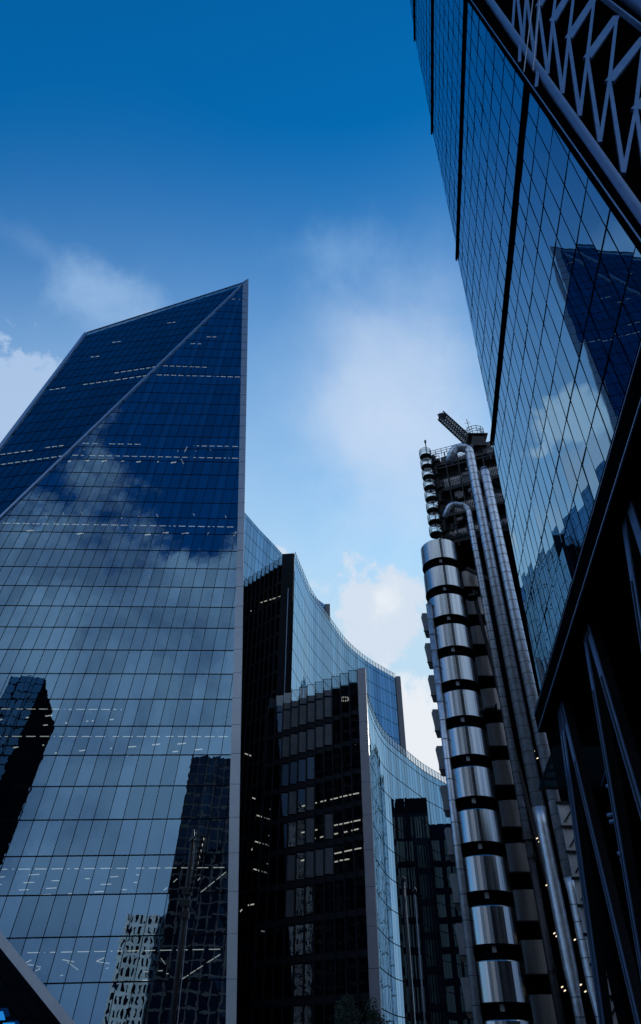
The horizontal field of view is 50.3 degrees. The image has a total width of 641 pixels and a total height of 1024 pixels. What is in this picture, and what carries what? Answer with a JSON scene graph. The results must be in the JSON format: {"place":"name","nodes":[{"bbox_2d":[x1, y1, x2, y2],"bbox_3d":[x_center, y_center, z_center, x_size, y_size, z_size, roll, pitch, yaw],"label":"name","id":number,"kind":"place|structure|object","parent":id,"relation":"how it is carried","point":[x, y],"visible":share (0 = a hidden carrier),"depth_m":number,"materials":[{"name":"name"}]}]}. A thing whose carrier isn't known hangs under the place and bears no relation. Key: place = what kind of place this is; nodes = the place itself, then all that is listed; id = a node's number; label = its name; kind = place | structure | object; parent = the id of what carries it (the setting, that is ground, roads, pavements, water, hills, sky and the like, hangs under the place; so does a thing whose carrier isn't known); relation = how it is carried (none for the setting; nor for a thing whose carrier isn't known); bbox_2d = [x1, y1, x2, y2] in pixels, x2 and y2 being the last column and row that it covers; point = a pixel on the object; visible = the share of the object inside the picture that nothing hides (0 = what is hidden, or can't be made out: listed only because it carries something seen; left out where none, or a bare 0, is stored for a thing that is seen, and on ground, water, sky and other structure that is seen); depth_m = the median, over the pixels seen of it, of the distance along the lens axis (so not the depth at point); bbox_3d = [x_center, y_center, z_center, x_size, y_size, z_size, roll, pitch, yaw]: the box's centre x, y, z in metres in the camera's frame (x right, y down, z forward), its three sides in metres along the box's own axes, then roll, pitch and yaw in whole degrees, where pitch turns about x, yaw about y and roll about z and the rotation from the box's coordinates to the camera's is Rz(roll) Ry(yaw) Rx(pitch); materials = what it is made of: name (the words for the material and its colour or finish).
{"place":"outdoors","nodes":[
{"label":"outdoors","id":0,"kind":"place"},
{"bbox_2d":[0,0,556,782],"label":"sky","id":1,"kind":"structure","parent":0,"point":[155,154],"materials":[{"name":"blue"}]},
{"bbox_2d":[419,425,617,1023],"bbox_3d":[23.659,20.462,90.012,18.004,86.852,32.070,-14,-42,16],"label":"steel building","id":2,"kind":"structure","parent":0,"point":[521,934],"depth_m":78.49,"materials":[{"name":"metal"}]},
{"bbox_2d":[437,411,467,443],"bbox_3d":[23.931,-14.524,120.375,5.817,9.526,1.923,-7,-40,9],"label":"roof crane","id":3,"kind":"object","parent":2,"relation":"on","point":[448,421],"visible":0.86,"depth_m":120.69,"materials":[{"name":"metal"}]},
{"bbox_3d":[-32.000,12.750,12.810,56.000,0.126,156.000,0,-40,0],"label":"pavement","id":4,"kind":"structure","parent":0,"visible":0},
{"bbox_2d":[0,278,248,1023],"bbox_3d":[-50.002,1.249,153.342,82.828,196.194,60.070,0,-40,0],"label":"glass tower","id":5,"kind":"structure","parent":4,"relation":"on","point":[122,474],"depth_m":104.94,"materials":[{"name":"glass"}]},
{"bbox_2d":[169,829,205,1023],"bbox_3d":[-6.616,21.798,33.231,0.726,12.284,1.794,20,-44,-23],"label":"lamp mast","id":6,"kind":"object","parent":4,"relation":"on","point":[185,904],"visible":1,"depth_m":34.80,"materials":[{"name":"metal"}]},
{"bbox_3d":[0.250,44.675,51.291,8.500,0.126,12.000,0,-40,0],"label":"pavement","id":7,"kind":"structure","parent":0,"visible":0},
{"bbox_2d":[334,993,389,1023],"bbox_3d":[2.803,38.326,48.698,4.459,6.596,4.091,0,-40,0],"label":"street tree","id":8,"kind":"object","parent":7,"relation":"on","point":[348,1005],"visible":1,"depth_m":49.82,"materials":[{"name":"green plant"}]},
{"label":"ground","id":9,"kind":"structure","parent":0,"visible":0},
{"bbox_2d":[236,513,473,1023],"bbox_3d":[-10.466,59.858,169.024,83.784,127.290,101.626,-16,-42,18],"label":"curved office","id":10,"kind":"structure","parent":9,"relation":"on","point":[345,822],"depth_m":117.23,"materials":[{"name":"blue glass"}]},
{"bbox_2d":[410,0,640,1023],"bbox_3d":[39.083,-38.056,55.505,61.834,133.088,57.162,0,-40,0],"label":"braced tower","id":11,"kind":"structure","parent":9,"relation":"on","point":[534,106],"depth_m":35.51,"materials":[{"name":"blue glass"}]},
{"bbox_3d":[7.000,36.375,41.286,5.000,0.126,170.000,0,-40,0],"label":"pavement","id":12,"kind":"structure","parent":0,"visible":0},
{"bbox_2d":[400,876,415,1023],"bbox_3d":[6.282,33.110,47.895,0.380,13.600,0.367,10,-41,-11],"label":"flagpole","id":13,"kind":"object","parent":12,"relation":"on","point":[402,878],"visible":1,"depth_m":48.92,"materials":[{"name":"metal"}]},
{"bbox_2d":[412,888,425,1023],"bbox_3d":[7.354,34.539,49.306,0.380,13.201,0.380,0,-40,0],"label":"flagpole","id":14,"kind":"object","parent":12,"relation":"on","point":[414,890],"visible":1,"depth_m":50.62,"materials":[{"name":"metal"}]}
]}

